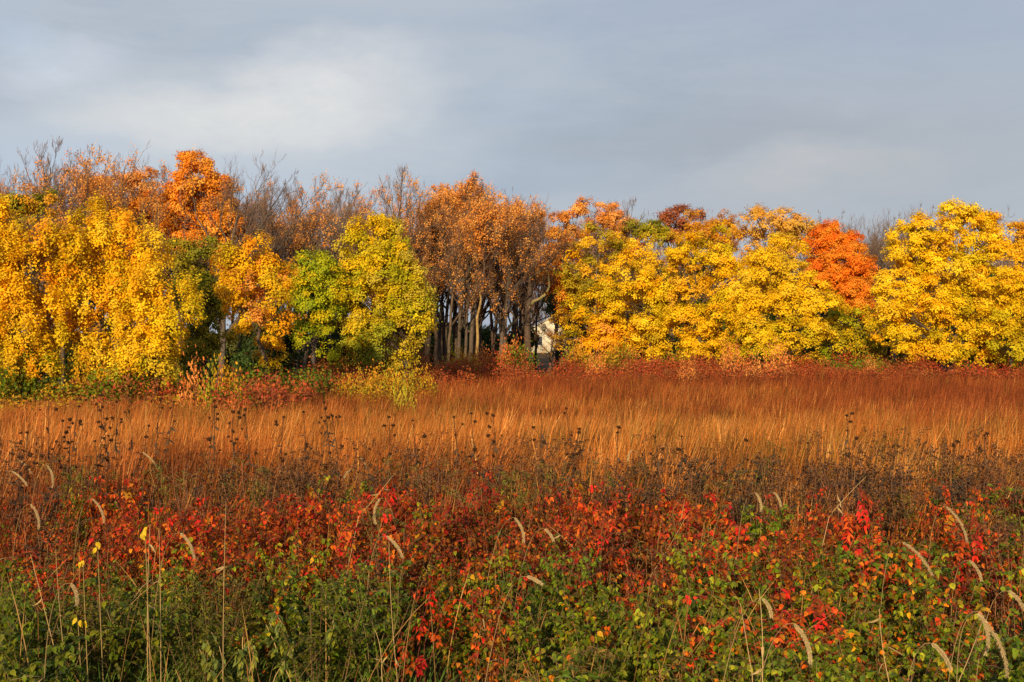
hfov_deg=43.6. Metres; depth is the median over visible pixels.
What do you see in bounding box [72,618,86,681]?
yellow leaf sprig
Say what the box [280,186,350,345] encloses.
bare tree
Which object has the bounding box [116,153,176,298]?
bare tree
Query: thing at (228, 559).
red leaved shrub
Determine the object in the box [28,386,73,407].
gold shrub
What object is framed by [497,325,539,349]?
understory tree
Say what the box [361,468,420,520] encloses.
dried mint
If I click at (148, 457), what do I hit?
foxtail
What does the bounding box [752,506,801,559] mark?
goldenrod
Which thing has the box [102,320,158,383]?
understory tree
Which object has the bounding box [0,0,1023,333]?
sky
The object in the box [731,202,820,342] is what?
maple tree
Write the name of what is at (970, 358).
green shrub
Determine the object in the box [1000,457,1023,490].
fading weed
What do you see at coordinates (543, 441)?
seed stalk
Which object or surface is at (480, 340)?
bare tree
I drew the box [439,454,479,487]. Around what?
dried goldenrod
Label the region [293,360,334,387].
dogwood shrub
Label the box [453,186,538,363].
bare tree
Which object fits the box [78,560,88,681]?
yellow leaf sprig
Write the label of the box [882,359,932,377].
brown shrub
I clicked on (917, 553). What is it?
foxtail
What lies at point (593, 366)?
salmon sapling
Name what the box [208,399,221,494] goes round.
seed stalk
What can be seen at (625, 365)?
brown shrub
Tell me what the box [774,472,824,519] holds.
fading weed
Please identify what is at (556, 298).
bare tree
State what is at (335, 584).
leafy weed
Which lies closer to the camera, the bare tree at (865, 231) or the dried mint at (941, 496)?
the dried mint at (941, 496)
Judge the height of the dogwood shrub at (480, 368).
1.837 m
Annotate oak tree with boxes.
[73,166,161,324]
[128,149,249,389]
[546,195,621,359]
[605,201,653,343]
[652,203,709,359]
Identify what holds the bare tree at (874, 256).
on the ground at (543, 360)
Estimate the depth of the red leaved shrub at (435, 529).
8.89 m
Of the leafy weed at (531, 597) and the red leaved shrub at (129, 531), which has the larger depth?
the red leaved shrub at (129, 531)
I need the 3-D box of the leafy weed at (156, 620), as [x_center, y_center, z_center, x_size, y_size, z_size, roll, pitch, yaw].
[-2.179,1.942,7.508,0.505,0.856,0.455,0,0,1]
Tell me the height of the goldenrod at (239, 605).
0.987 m
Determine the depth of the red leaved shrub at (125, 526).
10.25 m
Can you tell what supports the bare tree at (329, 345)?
on the ground at (543, 360)
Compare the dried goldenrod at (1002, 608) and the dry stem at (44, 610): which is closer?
the dry stem at (44, 610)
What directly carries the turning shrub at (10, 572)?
on the ground at (543, 360)
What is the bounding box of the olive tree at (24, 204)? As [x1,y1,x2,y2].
[0,185,63,348]
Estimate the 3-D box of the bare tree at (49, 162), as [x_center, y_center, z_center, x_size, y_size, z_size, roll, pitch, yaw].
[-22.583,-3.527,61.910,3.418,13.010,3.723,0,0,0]
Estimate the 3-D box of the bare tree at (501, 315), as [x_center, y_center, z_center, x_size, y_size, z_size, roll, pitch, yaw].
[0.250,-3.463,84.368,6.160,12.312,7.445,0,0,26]
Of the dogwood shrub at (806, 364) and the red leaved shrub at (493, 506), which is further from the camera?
the dogwood shrub at (806, 364)
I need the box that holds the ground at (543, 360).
[15,334,1023,681]
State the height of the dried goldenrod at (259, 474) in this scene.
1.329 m
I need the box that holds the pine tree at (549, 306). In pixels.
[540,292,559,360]
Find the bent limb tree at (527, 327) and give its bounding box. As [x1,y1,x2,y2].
[516,208,579,357]
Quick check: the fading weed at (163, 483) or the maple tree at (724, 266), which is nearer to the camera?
the fading weed at (163, 483)
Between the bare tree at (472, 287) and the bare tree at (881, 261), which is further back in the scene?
the bare tree at (881, 261)
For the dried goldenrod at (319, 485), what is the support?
on the ground at (543, 360)
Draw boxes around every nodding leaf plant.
[197,628,294,681]
[264,606,375,681]
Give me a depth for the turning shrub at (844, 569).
8.01 m
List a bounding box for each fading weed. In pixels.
[36,460,96,523]
[53,454,97,489]
[137,460,187,534]
[150,462,201,518]
[157,483,192,514]
[187,482,234,541]
[195,563,267,678]
[204,456,247,510]
[220,466,270,527]
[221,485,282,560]
[226,466,274,513]
[355,504,406,622]
[378,454,435,513]
[407,463,460,529]
[440,459,476,493]
[442,485,530,570]
[466,581,556,681]
[474,469,536,524]
[513,645,625,681]
[514,460,555,512]
[531,645,603,681]
[532,468,583,567]
[556,449,583,465]
[561,459,599,502]
[586,460,617,485]
[603,532,675,630]
[604,480,668,532]
[647,653,714,681]
[659,511,729,608]
[665,434,702,456]
[681,480,739,536]
[721,456,775,518]
[748,545,801,615]
[763,439,792,461]
[767,492,829,578]
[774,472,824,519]
[862,435,906,463]
[874,493,924,544]
[908,464,963,532]
[917,529,981,597]
[921,449,970,496]
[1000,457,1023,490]
[1016,473,1023,522]
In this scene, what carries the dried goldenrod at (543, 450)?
on the ground at (543, 360)
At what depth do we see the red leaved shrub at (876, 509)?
10.71 m
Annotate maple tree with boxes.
[0,193,94,407]
[38,190,183,387]
[104,253,209,396]
[205,228,307,379]
[323,211,439,380]
[548,221,646,361]
[571,311,642,362]
[587,231,693,365]
[618,216,673,361]
[655,221,755,369]
[683,209,749,363]
[725,231,852,365]
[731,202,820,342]
[795,217,887,361]
[865,198,1022,372]
[982,218,1023,300]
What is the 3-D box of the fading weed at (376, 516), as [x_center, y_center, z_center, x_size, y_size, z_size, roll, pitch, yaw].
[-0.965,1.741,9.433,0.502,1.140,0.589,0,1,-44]
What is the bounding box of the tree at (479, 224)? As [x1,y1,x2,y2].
[460,199,516,359]
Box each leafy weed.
[0,558,41,632]
[0,572,41,678]
[0,576,27,614]
[0,581,70,681]
[0,590,51,677]
[0,591,19,621]
[0,600,86,681]
[0,615,89,681]
[23,577,115,680]
[73,569,161,673]
[85,575,187,681]
[92,598,184,681]
[95,558,191,652]
[103,559,202,679]
[240,556,299,670]
[247,575,360,681]
[267,567,355,680]
[283,579,409,681]
[308,548,392,681]
[328,563,405,679]
[329,565,420,681]
[335,554,426,681]
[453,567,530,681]
[482,582,562,681]
[488,530,560,622]
[490,557,581,681]
[519,662,598,681]
[531,582,619,681]
[537,547,602,663]
[552,614,641,681]
[583,582,700,681]
[588,675,617,681]
[617,599,723,681]
[647,542,741,674]
[661,633,787,681]
[672,587,747,681]
[702,626,807,681]
[729,503,793,610]
[730,658,790,681]
[745,581,827,681]
[747,595,843,681]
[765,645,858,681]
[777,641,883,681]
[787,587,887,681]
[837,530,939,623]
[843,529,907,613]
[869,541,970,679]
[897,600,983,676]
[911,616,996,681]
[951,484,1023,531]
[956,503,1022,599]
[969,509,1023,621]
[977,664,1001,681]
[990,618,1023,681]
[996,630,1023,681]
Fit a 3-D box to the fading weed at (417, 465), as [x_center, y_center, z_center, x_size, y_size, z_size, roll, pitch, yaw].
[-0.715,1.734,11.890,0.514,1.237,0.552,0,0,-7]
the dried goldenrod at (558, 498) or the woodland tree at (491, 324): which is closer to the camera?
the dried goldenrod at (558, 498)
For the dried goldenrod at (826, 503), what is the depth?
11.12 m
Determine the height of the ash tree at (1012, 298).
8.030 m
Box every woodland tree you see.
[419,191,463,368]
[428,181,472,358]
[429,184,464,363]
[438,170,491,362]
[455,192,498,359]
[485,195,508,347]
[501,195,546,359]
[512,253,517,350]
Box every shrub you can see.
[0,353,41,410]
[0,389,42,413]
[0,502,52,547]
[0,515,38,577]
[0,517,71,589]
[0,531,43,584]
[0,534,44,609]
[0,550,55,619]
[0,566,24,595]
[1,364,66,409]
[3,374,36,403]
[10,549,82,662]
[12,387,86,413]
[12,517,72,602]
[13,383,100,415]
[15,389,102,411]
[18,373,76,407]
[20,494,96,561]
[21,552,113,677]
[24,376,93,405]
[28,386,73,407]
[41,367,108,402]
[44,386,122,410]
[45,498,106,578]
[46,532,124,675]
[55,365,133,404]
[58,392,117,414]
[62,365,126,402]
[64,348,116,396]
[69,475,146,561]
[78,527,167,604]
[80,363,153,404]
[82,365,124,406]
[83,476,149,560]
[86,507,157,584]
[87,352,186,406]
[89,378,154,408]
[90,487,142,579]
[90,515,155,602]
[91,360,178,407]
[94,531,148,606]
[98,396,142,409]
[100,494,175,575]
[110,506,188,591]
[111,537,203,643]
[117,361,167,404]
[118,503,197,595]
[131,377,190,415]
[134,389,202,408]
[134,516,212,605]
[139,509,191,569]
[143,348,213,392]
[148,360,199,403]
[158,393,207,410]
[163,494,232,616]
[165,546,240,647]
[175,532,258,630]
[178,506,283,611]
[180,496,216,595]
[190,370,275,418]
[190,520,263,623]
[193,542,284,677]
[196,376,264,415]
[198,520,268,579]
[205,365,276,419]
[208,375,280,408]
[211,507,263,581]
[216,353,278,387]
[218,355,291,392]
[219,528,294,615]
[220,367,273,402]
[222,494,323,593]
[225,570,306,681]
[228,368,293,413]
[238,372,287,410]
[242,365,316,409]
[248,505,300,578]
[248,521,331,677]
[250,355,290,384]
[251,493,329,573]
[252,533,316,617]
[255,356,324,395]
[259,510,327,560]
[269,362,323,405]
[269,362,330,402]
[270,487,319,568]
[275,359,322,402]
[275,509,330,560]
[281,364,343,403]
[286,540,365,620]
[287,350,352,377]
[288,509,375,597]
[289,363,346,398]
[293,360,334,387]
[293,494,375,582]
[296,547,380,621]
[299,473,372,574]
[303,491,358,603]
[308,368,345,397]
[309,364,349,384]
[316,581,398,672]
[320,349,356,369]
[320,357,353,372]
[320,365,372,396]
[321,357,367,375]
[325,363,367,381]
[326,529,388,605]
[328,511,419,672]
[331,361,365,379]
[335,531,445,681]
[340,485,417,575]
[342,352,386,376]
[343,364,382,377]
[344,358,382,376]
[345,358,383,374]
[347,350,381,372]
[347,363,381,385]
[349,497,407,583]
[350,489,409,575]
[356,485,416,573]
[360,475,411,562]
[365,559,432,681]
[371,491,440,627]
[375,334,416,368]
[381,528,479,669]
[384,503,452,658]
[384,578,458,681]
[390,513,466,630]
[394,366,446,387]
[394,502,471,645]
[394,535,487,681]
[402,340,433,371]
[403,358,430,374]
[406,494,485,585]
[410,360,451,385]
[411,359,449,378]
[416,499,481,617]
[420,537,515,681]
[422,562,487,681]
[427,350,477,379]
[427,495,508,631]
[428,368,466,386]
[432,352,464,369]
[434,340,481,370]
[436,352,471,375]
[439,365,479,387]
[441,353,479,379]
[441,549,520,681]
[443,474,483,586]
[445,496,509,613]
[445,543,541,681]
[445,564,517,681]
[457,517,526,656]
[459,353,496,381]
[463,497,542,557]
[464,344,497,371]
[464,458,503,547]
[470,482,516,579]
[472,361,491,375]
[477,358,527,380]
[480,337,511,369]
[486,485,528,550]
[492,337,539,371]
[493,367,534,382]
[494,532,549,652]
[495,366,539,388]
[495,497,539,638]
[496,335,539,370]
[497,592,609,681]
[499,515,583,645]
[502,351,540,377]
[509,548,621,665]
[514,511,575,608]
[516,361,566,384]
[517,560,600,662]
[521,483,571,574]
[532,562,598,663]
[533,484,619,620]
[540,358,589,375]
[541,487,585,594]
[546,590,639,681]
[551,350,587,375]
[552,360,595,380]
[552,550,662,671]
[554,483,593,589]
[555,509,614,626]
[558,483,643,561]
[560,341,596,373]
[561,369,605,383]
[562,527,628,663]
[563,478,643,582]
[563,499,639,624]
[567,346,590,366]
[568,516,639,629]
[578,363,622,384]
[585,516,649,608]
[587,573,683,681]
[591,494,651,596]
[593,343,627,364]
[593,345,627,375]
[594,335,636,367]
[594,359,626,380]
[601,591,734,680]
[602,507,710,630]
[603,339,634,371]
[603,511,690,626]
[606,350,642,370]
[608,343,639,363]
[610,501,676,577]
[613,352,659,376]
[613,545,683,667]
[617,358,651,380]
[621,487,690,551]
[623,368,659,383]
[626,347,662,370]
[630,601,763,681]
[631,355,673,376]
[642,362,677,376]
[642,523,713,654]
[645,360,672,374]
[645,545,731,670]
[646,490,693,575]
[647,501,705,609]
[653,359,699,381]
[653,561,707,668]
[656,510,712,571]
[658,347,698,364]
[658,348,704,376]
[658,352,687,368]
[658,367,690,379]
[660,364,696,382]
[663,341,703,362]
[663,526,758,677]
[665,488,734,576]
[669,525,767,643]
[673,363,719,382]
[686,349,720,372]
[691,364,720,378]
[692,349,724,372]
[692,516,778,605]
[701,360,745,378]
[703,558,816,679]
[706,359,748,385]
[709,336,743,368]
[710,628,830,681]
[720,552,810,653]
[732,367,773,380]
[733,493,796,582]
[738,584,862,681]
[741,355,769,371]
[741,539,827,632]
[745,602,869,680]
[749,362,803,386]
[751,533,810,611]
[752,347,786,370]
[754,563,883,677]
[755,511,833,623]
[756,356,797,372]
[771,485,831,581]
[775,534,869,664]
[779,354,805,368]
[783,357,822,381]
[787,535,873,627]
[788,357,825,373]
[789,351,828,372]
[789,546,906,662]
[791,346,818,362]
[791,540,857,662]
[791,595,875,681]
[792,350,813,370]
[792,519,857,604]
[793,348,821,365]
[795,636,959,681]
[797,363,831,382]
[801,359,840,377]
[804,360,841,375]
[806,349,838,363]
[809,623,927,681]
[810,349,840,370]
[818,504,886,617]
[819,623,965,681]
[821,357,847,369]
[823,362,864,383]
[824,344,861,366]
[824,359,843,369]
[830,544,904,675]
[836,353,877,372]
[839,500,897,590]
[840,486,883,653]
[841,536,926,680]
[843,548,954,681]
[845,584,912,677]
[847,338,882,367]
[847,353,887,371]
[850,356,898,376]
[851,368,882,383]
[854,362,890,382]
[856,350,883,370]
[857,583,984,681]
[858,362,901,382]
[859,347,894,361]
[876,351,915,370]
[877,353,919,369]
[877,596,976,681]
[880,354,911,370]
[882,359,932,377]
[885,484,958,563]
[886,516,936,614]
[890,564,1007,663]
[892,356,947,382]
[893,550,984,681]
[897,354,937,375]
[900,356,939,369]
[904,535,971,590]
[907,348,943,375]
[909,674,980,681]
[914,507,986,617]
[914,607,1023,681]
[919,595,996,679]
[923,485,990,534]
[924,529,1018,659]
[925,477,1000,574]
[927,487,990,573]
[936,513,1015,681]
[936,514,986,619]
[938,362,981,383]
[940,359,991,383]
[940,502,1015,663]
[941,358,989,377]
[943,341,979,369]
[945,356,993,377]
[951,517,1023,674]
[958,562,1023,681]
[961,342,1004,370]
[970,539,1023,633]
[974,481,1023,599]
[975,355,1006,375]
[976,361,1023,379]
[977,365,1018,385]
[982,343,1018,372]
[985,499,1022,571]
[989,346,1023,371]
[990,634,1023,671]
[999,358,1023,382]
[1006,525,1023,613]
[1012,522,1023,632]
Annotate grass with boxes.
[0,364,1023,622]
[0,479,1023,681]
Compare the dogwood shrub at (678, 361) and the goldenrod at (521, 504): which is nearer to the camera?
the goldenrod at (521, 504)
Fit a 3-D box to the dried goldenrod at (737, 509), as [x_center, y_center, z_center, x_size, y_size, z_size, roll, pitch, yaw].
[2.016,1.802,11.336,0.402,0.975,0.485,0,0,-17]
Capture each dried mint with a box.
[3,486,63,535]
[62,463,111,496]
[119,489,162,519]
[185,480,244,513]
[228,468,273,490]
[233,473,279,507]
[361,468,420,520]
[366,473,406,494]
[381,453,425,482]
[456,465,507,501]
[473,443,513,465]
[524,488,568,527]
[531,473,568,496]
[541,475,586,500]
[566,465,603,485]
[567,487,610,503]
[582,488,624,583]
[606,467,661,511]
[635,486,686,564]
[643,469,681,500]
[671,483,719,508]
[676,451,732,507]
[676,458,721,486]
[697,490,736,524]
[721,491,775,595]
[723,454,781,510]
[770,495,822,535]
[811,458,846,480]
[817,475,869,516]
[843,466,912,542]
[871,464,917,495]
[917,480,972,537]
[924,464,961,497]
[951,475,1004,513]
[1005,484,1023,520]
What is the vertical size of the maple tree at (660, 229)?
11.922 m
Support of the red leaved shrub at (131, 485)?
on the ground at (543, 360)
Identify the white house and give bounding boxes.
[531,318,561,352]
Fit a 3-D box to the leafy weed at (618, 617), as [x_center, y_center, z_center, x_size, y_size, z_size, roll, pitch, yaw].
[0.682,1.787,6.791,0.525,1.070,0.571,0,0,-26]
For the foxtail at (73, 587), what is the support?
on the ground at (543, 360)
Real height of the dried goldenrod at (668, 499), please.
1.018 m
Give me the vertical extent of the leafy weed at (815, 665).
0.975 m
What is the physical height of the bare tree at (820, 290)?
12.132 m
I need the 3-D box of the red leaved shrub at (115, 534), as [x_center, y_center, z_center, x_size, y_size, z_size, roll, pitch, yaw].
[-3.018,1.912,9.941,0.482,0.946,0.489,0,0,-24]
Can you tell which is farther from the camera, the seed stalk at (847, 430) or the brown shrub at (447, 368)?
the brown shrub at (447, 368)
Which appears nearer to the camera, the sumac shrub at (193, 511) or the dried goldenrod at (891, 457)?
the sumac shrub at (193, 511)
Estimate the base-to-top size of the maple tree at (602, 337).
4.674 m
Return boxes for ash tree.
[283,245,365,376]
[532,224,584,359]
[788,303,887,362]
[969,251,1023,370]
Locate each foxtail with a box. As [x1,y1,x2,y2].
[0,471,27,485]
[0,504,39,581]
[8,583,78,681]
[29,465,53,524]
[51,499,104,609]
[133,452,158,481]
[134,533,194,681]
[340,536,403,681]
[373,498,401,612]
[461,518,524,678]
[485,576,543,681]
[487,529,554,665]
[627,450,649,500]
[702,598,773,681]
[731,492,781,585]
[734,493,761,591]
[759,623,812,681]
[862,542,932,674]
[908,643,952,680]
[922,507,967,628]
[948,611,989,681]
[951,560,982,663]
[956,615,1009,681]
[976,590,1023,680]
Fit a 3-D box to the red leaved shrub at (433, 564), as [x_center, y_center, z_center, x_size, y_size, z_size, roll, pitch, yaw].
[-0.597,1.820,8.822,0.674,0.999,0.584,0,0,27]
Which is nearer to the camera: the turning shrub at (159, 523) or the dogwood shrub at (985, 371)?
the turning shrub at (159, 523)
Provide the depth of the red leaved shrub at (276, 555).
8.95 m
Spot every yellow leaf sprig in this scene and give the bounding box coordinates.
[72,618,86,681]
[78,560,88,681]
[93,542,103,681]
[140,527,150,681]
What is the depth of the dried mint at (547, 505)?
11.17 m
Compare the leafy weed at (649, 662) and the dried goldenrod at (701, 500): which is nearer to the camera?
the leafy weed at (649, 662)
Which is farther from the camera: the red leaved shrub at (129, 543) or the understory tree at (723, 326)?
the understory tree at (723, 326)
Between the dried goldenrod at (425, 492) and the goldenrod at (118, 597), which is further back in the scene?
the dried goldenrod at (425, 492)
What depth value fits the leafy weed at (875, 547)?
9.29 m
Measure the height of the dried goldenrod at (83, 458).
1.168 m
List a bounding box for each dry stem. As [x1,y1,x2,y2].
[30,554,60,681]
[56,558,67,678]
[146,530,154,681]
[154,536,162,676]
[215,512,228,670]
[344,474,393,585]
[374,631,387,681]
[387,557,399,681]
[641,517,685,645]
[735,604,752,681]
[751,591,763,681]
[811,491,851,592]
[867,609,888,681]
[958,611,985,681]
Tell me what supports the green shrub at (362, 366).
on the ground at (543, 360)
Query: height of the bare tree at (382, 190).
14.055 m
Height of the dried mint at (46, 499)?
1.150 m
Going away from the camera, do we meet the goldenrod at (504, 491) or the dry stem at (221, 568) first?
the dry stem at (221, 568)
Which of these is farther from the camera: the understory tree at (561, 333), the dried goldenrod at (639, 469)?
the understory tree at (561, 333)
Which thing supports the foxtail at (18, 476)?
on the ground at (543, 360)
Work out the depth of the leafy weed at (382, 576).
8.36 m
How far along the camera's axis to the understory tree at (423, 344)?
99.10 m
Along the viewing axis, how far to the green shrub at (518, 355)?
72.32 m
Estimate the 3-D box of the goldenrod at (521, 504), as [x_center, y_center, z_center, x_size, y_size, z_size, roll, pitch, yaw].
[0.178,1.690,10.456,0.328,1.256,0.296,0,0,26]
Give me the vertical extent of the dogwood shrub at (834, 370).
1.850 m
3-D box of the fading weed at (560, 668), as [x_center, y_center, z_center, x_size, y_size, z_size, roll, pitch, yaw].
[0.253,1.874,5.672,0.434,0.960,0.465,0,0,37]
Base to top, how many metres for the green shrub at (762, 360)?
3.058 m
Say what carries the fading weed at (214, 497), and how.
on the ground at (543, 360)
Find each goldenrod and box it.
[0,434,59,497]
[0,449,19,474]
[0,460,7,487]
[0,461,19,520]
[0,468,53,525]
[0,476,70,544]
[0,504,27,576]
[0,506,23,620]
[0,564,69,665]
[0,596,35,631]
[4,578,68,676]
[7,499,73,609]
[13,491,57,523]
[37,452,88,480]
[39,576,128,681]
[45,531,102,632]
[47,479,121,570]
[48,454,104,482]
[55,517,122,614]
[57,461,98,564]
[59,578,190,681]
[62,475,123,562]
[67,589,143,681]
[71,459,138,512]
[87,464,125,502]
[101,440,152,475]
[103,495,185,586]
[112,485,160,538]
[118,475,162,519]
[146,568,222,681]
[153,608,248,681]
[156,450,216,491]
[157,584,244,681]
[162,463,209,523]
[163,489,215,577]
[173,547,235,616]
[177,503,233,585]
[190,569,270,680]
[192,449,242,547]
[213,461,285,546]
[222,477,255,506]
[222,567,290,681]
[244,465,284,518]
[257,478,327,566]
[265,463,304,504]
[268,450,332,505]
[271,457,325,514]
[276,590,381,681]
[285,466,352,535]
[285,467,326,501]
[287,446,326,479]
[313,454,348,508]
[313,489,346,578]
[321,462,371,513]
[327,478,374,522]
[328,438,381,518]
[331,512,376,571]
[356,446,415,500]
[366,432,388,462]
[396,469,449,502]
[397,469,464,539]
[406,450,469,514]
[414,474,469,507]
[416,429,459,462]
[423,496,473,556]
[424,459,455,502]
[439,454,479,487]
[448,492,506,528]
[459,454,508,492]
[469,462,517,492]
[479,467,518,498]
[485,466,524,555]
[493,434,529,464]
[496,455,533,501]
[500,434,537,481]
[508,451,552,485]
[508,451,562,551]
[514,472,555,569]
[518,436,561,466]
[530,441,558,470]
[534,486,589,607]
[537,461,577,483]
[539,452,580,489]
[553,431,591,474]
[556,446,605,484]
[581,474,629,528]
[585,456,626,502]
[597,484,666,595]
[606,456,653,503]
[626,444,670,531]
[631,455,674,492]
[632,432,670,461]
[643,444,683,490]
[648,487,700,526]
[651,467,711,544]
[657,479,719,541]
[693,444,742,476]
[700,456,746,510]
[703,437,731,465]
[717,491,754,554]
[725,476,770,562]
[740,452,795,562]
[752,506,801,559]
[753,458,793,517]
[760,473,803,518]
[771,459,834,540]
[781,462,847,521]
[786,435,821,463]
[788,449,866,564]
[789,488,841,554]
[796,426,831,473]
[805,468,846,510]
[806,456,847,496]
[806,468,849,507]
[812,445,877,509]
[813,471,874,613]
[823,454,858,470]
[833,455,890,553]
[843,457,890,514]
[843,470,886,530]
[845,427,887,468]
[852,443,898,499]
[853,442,913,504]
[862,477,924,563]
[866,475,930,506]
[874,472,931,547]
[876,495,932,562]
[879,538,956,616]
[880,467,914,509]
[883,455,934,520]
[897,426,933,473]
[912,441,975,549]
[918,436,954,469]
[925,449,972,471]
[929,446,997,504]
[933,432,1002,497]
[941,462,1001,508]
[949,448,989,479]
[955,451,1005,488]
[962,422,1004,469]
[968,517,1023,667]
[971,454,1010,479]
[976,465,1023,505]
[978,445,1023,485]
[982,452,1023,492]
[984,498,1023,633]
[985,481,1023,516]
[994,466,1023,513]
[995,447,1023,497]
[1007,448,1022,482]
[1008,492,1021,557]
[1014,475,1023,547]
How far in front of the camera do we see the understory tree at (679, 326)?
96.33 m
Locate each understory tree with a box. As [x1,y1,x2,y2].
[34,344,76,393]
[65,331,93,360]
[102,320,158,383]
[142,338,205,385]
[168,233,239,392]
[168,325,198,354]
[186,331,226,389]
[195,330,248,383]
[224,331,287,381]
[237,305,301,377]
[290,350,302,371]
[299,329,340,373]
[333,316,384,364]
[398,327,433,366]
[418,333,463,364]
[447,324,489,362]
[468,324,498,357]
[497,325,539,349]
[547,290,584,347]
[548,271,640,362]
[553,302,584,359]
[608,288,677,364]
[609,294,677,359]
[653,270,712,354]
[656,262,710,277]
[684,278,713,360]
[695,293,770,368]
[728,299,775,365]
[763,275,825,362]
[792,278,873,360]
[873,273,985,367]
[876,296,941,368]
[963,273,1013,355]
[997,301,1023,362]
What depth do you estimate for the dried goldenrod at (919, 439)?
15.95 m
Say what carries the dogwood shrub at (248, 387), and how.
on the ground at (543, 360)
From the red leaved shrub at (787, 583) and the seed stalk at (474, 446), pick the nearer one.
the red leaved shrub at (787, 583)
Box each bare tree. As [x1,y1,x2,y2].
[0,162,72,334]
[0,167,74,303]
[0,169,32,281]
[0,174,34,333]
[6,136,77,381]
[14,146,128,339]
[15,167,75,324]
[19,139,139,389]
[38,151,107,389]
[47,141,183,353]
[48,168,159,331]
[57,147,141,325]
[98,148,210,297]
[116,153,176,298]
[150,166,199,313]
[154,147,286,389]
[173,175,264,334]
[187,156,303,353]
[199,173,261,331]
[215,194,274,323]
[239,168,344,314]
[240,169,316,308]
[240,182,286,302]
[256,201,298,315]
[261,211,294,309]
[275,177,366,371]
[275,211,337,373]
[275,227,319,311]
[277,182,334,374]
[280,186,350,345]
[305,207,359,341]
[306,186,354,366]
[306,188,357,251]
[323,187,367,314]
[323,192,372,259]
[329,186,391,316]
[340,179,433,346]
[343,170,436,302]
[370,194,446,355]
[375,194,447,342]
[377,163,424,350]
[379,189,433,345]
[408,181,506,369]
[408,197,439,363]
[411,210,458,360]
[413,195,459,367]
[415,219,471,366]
[425,257,459,368]
[431,188,514,356]
[431,192,521,358]
[433,182,514,360]
[443,209,501,322]
[452,211,494,360]
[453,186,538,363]
[456,196,551,355]
[457,278,470,323]
[471,225,494,358]
[477,201,555,359]
[488,196,560,356]
[494,259,551,325]
[505,187,552,348]
[510,198,551,354]
[532,237,554,371]
[532,315,586,375]
[536,303,593,365]
[538,249,596,324]
[541,212,582,366]
[562,216,603,357]
[565,202,627,358]
[583,200,625,352]
[596,197,649,347]
[612,242,658,305]
[629,247,667,280]
[639,217,716,304]
[654,241,704,274]
[702,211,742,359]
[785,221,839,352]
[792,216,856,272]
[798,211,844,355]
[818,210,845,352]
[828,217,882,363]
[837,218,902,337]
[845,213,892,263]
[848,217,908,335]
[867,216,894,359]
[868,208,939,362]
[868,212,905,335]
[876,205,978,327]
[884,203,924,360]
[900,206,941,338]
[902,225,959,365]
[932,217,959,372]
[937,250,969,370]
[989,254,1022,268]
[995,209,1023,271]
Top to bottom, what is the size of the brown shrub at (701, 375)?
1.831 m
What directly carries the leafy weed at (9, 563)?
on the ground at (543, 360)
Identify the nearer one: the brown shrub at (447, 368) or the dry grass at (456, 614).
the dry grass at (456, 614)
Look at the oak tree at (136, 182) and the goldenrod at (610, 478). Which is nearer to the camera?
the goldenrod at (610, 478)
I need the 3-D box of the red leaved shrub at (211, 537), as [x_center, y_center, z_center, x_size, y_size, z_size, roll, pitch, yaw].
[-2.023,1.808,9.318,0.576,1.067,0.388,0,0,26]
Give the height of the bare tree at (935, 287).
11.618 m
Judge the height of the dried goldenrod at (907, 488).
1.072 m
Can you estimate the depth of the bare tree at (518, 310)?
107.07 m
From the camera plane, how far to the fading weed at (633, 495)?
12.00 m
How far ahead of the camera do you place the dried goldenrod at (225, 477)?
11.13 m
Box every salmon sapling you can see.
[176,344,211,411]
[472,341,490,371]
[495,337,511,370]
[507,329,526,368]
[585,349,607,376]
[676,347,697,384]
[719,335,744,378]
[739,350,762,378]
[756,335,793,378]
[863,357,877,376]
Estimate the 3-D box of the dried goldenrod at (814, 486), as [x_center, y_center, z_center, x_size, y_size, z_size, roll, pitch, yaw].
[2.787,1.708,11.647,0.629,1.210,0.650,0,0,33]
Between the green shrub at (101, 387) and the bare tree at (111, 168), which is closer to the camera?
the green shrub at (101, 387)
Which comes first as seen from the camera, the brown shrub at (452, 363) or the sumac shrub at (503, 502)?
the sumac shrub at (503, 502)
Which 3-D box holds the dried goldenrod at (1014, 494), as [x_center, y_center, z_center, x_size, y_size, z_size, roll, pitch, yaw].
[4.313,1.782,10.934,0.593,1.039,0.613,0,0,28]
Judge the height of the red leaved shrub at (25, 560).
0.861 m
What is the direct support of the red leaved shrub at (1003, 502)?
on the ground at (543, 360)
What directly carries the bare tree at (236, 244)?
on the ground at (543, 360)
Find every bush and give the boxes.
[197,352,246,409]
[332,365,368,406]
[348,363,385,399]
[357,369,400,408]
[362,359,405,397]
[380,365,424,400]
[390,369,417,413]
[401,359,437,398]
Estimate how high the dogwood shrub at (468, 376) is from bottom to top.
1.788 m
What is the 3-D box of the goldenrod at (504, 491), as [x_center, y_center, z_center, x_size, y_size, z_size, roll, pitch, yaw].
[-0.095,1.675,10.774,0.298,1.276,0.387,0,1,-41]
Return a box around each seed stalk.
[8,440,32,530]
[18,431,37,511]
[39,394,57,487]
[51,419,68,507]
[62,417,82,491]
[65,398,86,481]
[93,439,106,536]
[95,393,106,481]
[98,406,114,477]
[107,400,122,466]
[124,409,138,484]
[129,425,149,493]
[152,397,164,478]
[162,401,176,484]
[205,405,219,487]
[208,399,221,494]
[227,410,238,485]
[236,407,257,498]
[274,416,287,505]
[300,411,311,479]
[318,400,337,498]
[326,413,343,489]
[382,415,396,487]
[408,420,425,479]
[452,416,463,492]
[465,412,476,483]
[485,412,502,480]
[532,410,545,482]
[563,407,581,477]
[567,428,580,502]
[611,426,623,483]
[649,436,664,499]
[672,436,686,499]
[741,438,757,498]
[802,442,812,512]
[844,412,853,486]
[845,437,858,506]
[880,444,900,531]
[944,440,963,490]
[977,431,989,489]
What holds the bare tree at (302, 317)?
on the ground at (543, 360)

